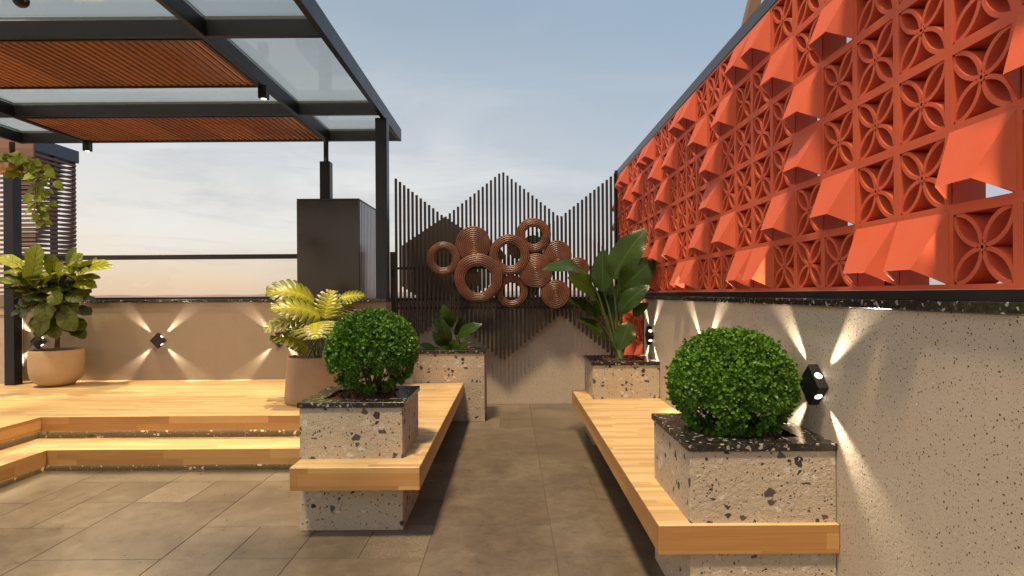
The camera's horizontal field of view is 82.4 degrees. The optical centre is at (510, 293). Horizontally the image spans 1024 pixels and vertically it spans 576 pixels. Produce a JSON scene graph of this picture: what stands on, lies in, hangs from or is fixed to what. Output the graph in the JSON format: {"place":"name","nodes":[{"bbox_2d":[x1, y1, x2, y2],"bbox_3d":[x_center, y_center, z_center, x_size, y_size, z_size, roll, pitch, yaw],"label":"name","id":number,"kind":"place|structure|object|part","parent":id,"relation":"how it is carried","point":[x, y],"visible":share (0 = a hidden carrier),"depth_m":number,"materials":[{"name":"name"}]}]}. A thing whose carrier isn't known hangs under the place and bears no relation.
{"place":"outdoors","nodes":[
{"label":"outdoors","id":0,"kind":"place"},
{"bbox_2d":[0,137,78,292],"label":"slatted pavilion","id":1,"kind":"structure","parent":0,"point":[56,157],"depth_m":9.04,"materials":[{"name":"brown wood"}]},
{"bbox_2d":[0,404,664,575],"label":"floor","id":2,"kind":"structure","parent":0,"point":[520,490],"depth_m":3.87,"materials":[{"name":"grey tile"}]},
{"bbox_2d":[0,379,299,487],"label":"stepped deck","id":3,"kind":"structure","parent":2,"relation":"on","point":[120,425],"depth_m":5.29,"materials":[{"name":"brown wood"}]},
{"bbox_2d":[0,294,23,382],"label":"wall","id":4,"kind":"structure","parent":3,"relation":"on","point":[1,338],"depth_m":7.36,"materials":[{"name":"paint"}]},
{"bbox_2d":[27,347,84,386],"bbox_3d":[-5.564,0.904,7.180,0.564,0.442,0.564,0,0,0],"label":"plant pot","id":5,"kind":"object","parent":3,"relation":"on","point":[48,367],"visible":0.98,"depth_m":6.98,"materials":[{"name":"ceramic"}]},
{"bbox_2d":[0,244,113,350],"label":"fiddle leaf fig","id":6,"kind":"object","parent":5,"relation":"on","point":[26,278],"visible":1,"depth_m":6.90,"materials":[{"name":"green plant"}]},
{"bbox_2d":[0,0,400,384],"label":"pergola","id":7,"kind":"object","parent":3,"relation":"on","point":[84,53],"visible":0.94,"depth_m":5.43,"materials":[{"name":"black metal"}]},
{"bbox_2d":[0,162,27,172],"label":"hanging shelf","id":8,"kind":"object","parent":7,"relation":"hanging from","point":[4,166],"visible":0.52,"depth_m":3.96,"materials":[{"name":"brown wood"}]},
{"bbox_2d":[0,150,63,227],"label":"trailing vine","id":9,"kind":"object","parent":8,"relation":"hanging from","point":[22,160],"visible":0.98,"depth_m":3.96,"materials":[{"name":"green plant"}]},
{"bbox_2d":[12,0,29,7],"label":"globe lamp","id":10,"kind":"object","parent":7,"relation":"hanging from","point":[22,3],"visible":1,"depth_m":3.60,"materials":[{"name":"black metal"}]},
{"bbox_2d":[82,141,92,151],"bbox_3d":[-5.227,-1.818,7.235,0.076,0.116,0.076,0,0,0],"label":"box spotlight","id":11,"kind":"object","parent":7,"relation":"attached to","point":[87,146],"visible":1,"depth_m":7.20,"materials":[{"name":"black metal"}]},
{"bbox_2d":[258,85,268,99],"bbox_3d":[-2.255,-1.837,5.350,0.076,0.116,0.076,0,0,0],"label":"box spotlight","id":12,"kind":"object","parent":7,"relation":"attached to","point":[263,92],"visible":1,"depth_m":5.31,"materials":[{"name":"black metal"}]},
{"bbox_2d":[284,353,340,405],"bbox_3d":[-1.994,0.869,5.980,0.590,0.466,0.590,0,0,0],"label":"plant pot","id":13,"kind":"object","parent":3,"relation":"on","point":[307,377],"visible":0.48,"depth_m":5.73,"materials":[{"name":"ceramic"}]},
{"bbox_2d":[262,279,364,358],"bbox_3d":[-1.972,0.274,5.838,0.904,0.849,0.735,0,0,0],"label":"palm plant","id":14,"kind":"object","parent":13,"relation":"on","point":[317,326],"visible":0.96,"depth_m":5.76,"materials":[{"name":"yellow plant"}]},
{"bbox_2d":[297,198,375,353],"bbox_3d":[-2.158,-0.013,7.412,0.745,2.231,0.935,0,0,0],"label":"metal cabinet","id":15,"kind":"object","parent":3,"relation":"on","point":[336,244],"visible":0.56,"depth_m":6.95,"materials":[{"name":"black metal"}]},
{"bbox_3d":[-2.160,-0.048,6.957,0.740,2.124,0.019,0,0,0],"label":"door panel","id":16,"kind":"part","parent":15,"relation":"part of","materials":[{"name":"black metal"}]},
{"bbox_2d":[24,299,297,380],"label":"parapet wall","id":17,"kind":"structure","parent":2,"relation":"on","point":[217,339],"depth_m":7.57,"materials":[{"name":"paint"}]},
{"bbox_2d":[29,336,46,348],"bbox_3d":[-6.086,0.616,7.545,0.195,0.195,0.047,0,0,0],"label":"wall lamp","id":18,"kind":"object","parent":17,"relation":"attached to","point":[42,342],"visible":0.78,"depth_m":7.52,"materials":[{"name":"black metal"}]},
{"bbox_2d":[150,333,165,347],"bbox_3d":[-4.542,0.606,7.545,0.195,0.195,0.047,0,0,0],"label":"wall lamp","id":19,"kind":"object","parent":17,"relation":"attached to","point":[157,340],"visible":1,"depth_m":7.52,"materials":[{"name":"black metal"}]},
{"bbox_2d":[22,254,296,299],"bbox_3d":[-4.721,-0.211,7.655,4.360,0.586,0.070,0,0,0],"label":"glass railing","id":20,"kind":"object","parent":17,"relation":"on","point":[178,257],"visible":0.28,"depth_m":7.63,"materials":[{"name":"black metal"}]},
{"bbox_2d":[272,332,282,346],"bbox_3d":[-2.983,0.596,7.545,0.195,0.195,0.047,0,0,0],"label":"wall lamp","id":21,"kind":"object","parent":17,"relation":"attached to","point":[278,345],"visible":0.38,"depth_m":7.52,"materials":[{"name":"black metal"}]},
{"bbox_2d":[297,386,419,530],"bbox_3d":[-1.010,1.092,4.035,0.678,0.828,0.664,0,0,0],"label":"planter box","id":22,"kind":"object","parent":2,"relation":"on","point":[337,422],"visible":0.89,"depth_m":3.71,"materials":[{"name":"beige stone"}]},
{"bbox_2d":[323,307,419,395],"bbox_3d":[-0.963,0.402,4.066,0.670,0.618,0.677,0,0,0],"label":"box ball","id":23,"kind":"object","parent":22,"relation":"on","point":[357,341],"visible":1,"depth_m":3.87,"materials":[{"name":"green plant"}]},
{"bbox_2d":[289,383,463,490],"bbox_3d":[-0.937,1.276,5.190,0.785,0.456,3.330,0,0,0],"label":"bench","id":24,"kind":"object","parent":22,"relation":"on","point":[438,404],"visible":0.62,"depth_m":3.60,"materials":[{"name":"brown wood"}]},
{"bbox_2d":[342,299,392,383],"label":"plaster pier","id":25,"kind":"structure","parent":2,"relation":"on","point":[360,304],"depth_m":6.30,"materials":[{"name":"paint"}]},
{"bbox_2d":[413,346,487,421],"bbox_3d":[-0.722,1.080,7.186,0.866,0.847,0.652,0,0,0],"label":"planter box","id":26,"kind":"object","parent":2,"relation":"on","point":[467,366],"visible":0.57,"depth_m":6.87,"materials":[{"name":"beige stone"}]},
{"bbox_2d":[419,304,481,349],"bbox_3d":[-0.708,0.418,7.062,0.756,0.583,0.302,0,0,0],"label":"leafy plant","id":27,"kind":"object","parent":26,"relation":"on","point":[442,335],"visible":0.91,"depth_m":7.01,"materials":[{"name":"green plant"}]},
{"bbox_2d":[396,297,614,403],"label":"plaster wall","id":28,"kind":"structure","parent":2,"relation":"on","point":[546,365],"depth_m":7.94,"materials":[{"name":"paint"}]},
{"bbox_2d":[390,170,618,383],"bbox_3d":[-0.076,-0.070,7.985,3.072,3.120,0.410,0,0,0],"label":"slat screen","id":29,"kind":"object","parent":28,"relation":"attached to","point":[419,278],"visible":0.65,"depth_m":7.78,"materials":[{"name":"brown metal"}]},
{"bbox_2d":[426,218,588,308],"bbox_3d":[-0.030,-0.394,7.691,2.153,1.198,0.122,0,0,0],"label":"wicker wall art","id":30,"kind":"object","parent":29,"relation":"attached to","point":[473,247],"visible":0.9,"depth_m":7.69,"materials":[{"name":"brown wicker"}]},
{"bbox_2d":[583,355,659,444],"bbox_3d":[1.137,1.076,6.070,0.672,0.832,0.644,0,0,0],"label":"planter box","id":31,"kind":"object","parent":2,"relation":"on","point":[624,377],"visible":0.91,"depth_m":5.76,"materials":[{"name":"beige stone"}]},
{"bbox_2d":[542,228,655,358],"bbox_3d":[0.900,0.020,5.883,0.966,1.385,0.675,0,0,-36],"label":"bird of paradise","id":32,"kind":"object","parent":31,"relation":"on","point":[627,266],"visible":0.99,"depth_m":5.95,"materials":[{"name":"green plant"}]},
{"bbox_2d":[651,413,836,575],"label":"planter box","id":33,"kind":"object","parent":2,"relation":"on","point":[787,474],"visible":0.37,"depth_m":2.64,"materials":[{"name":"beige stone"}]},
{"bbox_2d":[572,390,839,554],"bbox_3d":[1.070,1.101,4.459,0.810,0.132,3.682,0,0,0],"label":"bench","id":34,"kind":"object","parent":33,"relation":"on","point":[621,431],"visible":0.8,"depth_m":2.86,"materials":[{"name":"brown wood"}]},
{"bbox_2d":[664,325,803,436],"bbox_3d":[1.119,0.435,2.961,0.669,0.539,0.641,0,0,0],"label":"box ball","id":35,"kind":"object","parent":33,"relation":"on","point":[753,371],"visible":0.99,"depth_m":2.77,"materials":[{"name":"green plant"}]},
{"bbox_2d":[741,0,760,25],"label":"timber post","id":36,"kind":"object","parent":2,"relation":"on","point":[751,6],"depth_m":5.95,"materials":[{"name":"brown wood"}]},
{"bbox_2d":[643,296,1023,575],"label":"plaster wall","id":37,"kind":"structure","parent":2,"relation":"on","point":[916,414],"depth_m":2.16,"materials":[{"name":"paint"}]},
{"bbox_2d":[645,326,653,344],"bbox_3d":[1.448,0.436,6.100,0.047,0.195,0.195,0,0,0],"label":"wall lamp","id":38,"kind":"object","parent":37,"relation":"attached to","point":[649,335],"visible":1,"depth_m":6.07,"materials":[{"name":"black metal"}]},
{"bbox_2d":[799,364,828,404],"bbox_3d":[1.448,0.436,2.800,0.047,0.195,0.195,0,0,0],"label":"wall lamp","id":39,"kind":"object","parent":37,"relation":"attached to","point":[815,388],"visible":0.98,"depth_m":2.77,"materials":[{"name":"black metal"}]},
{"bbox_2d":[612,0,1023,354],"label":"breeze block screen","id":40,"kind":"object","parent":37,"relation":"on","point":[908,146],"visible":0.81,"depth_m":2.56,"materials":[{"name":"concrete"}]},
{"bbox_2d":[398,295,584,297],"bbox_3d":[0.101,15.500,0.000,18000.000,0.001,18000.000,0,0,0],"label":"ground","id":41,"kind":"structure","parent":0,"point":[494,296],"depth_m":3195.55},
{"bbox_2d":[0,0,1012,295],"label":"sky","id":42,"kind":"structure","parent":0,"point":[554,97],"materials":[{"name":"blue"}]},
{"bbox_2d":[90,289,985,297],"bbox_3d":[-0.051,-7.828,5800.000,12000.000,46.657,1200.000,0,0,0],"label":"hills","id":43,"kind":"structure","parent":0,"point":[114,296],"depth_m":5430.71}
]}

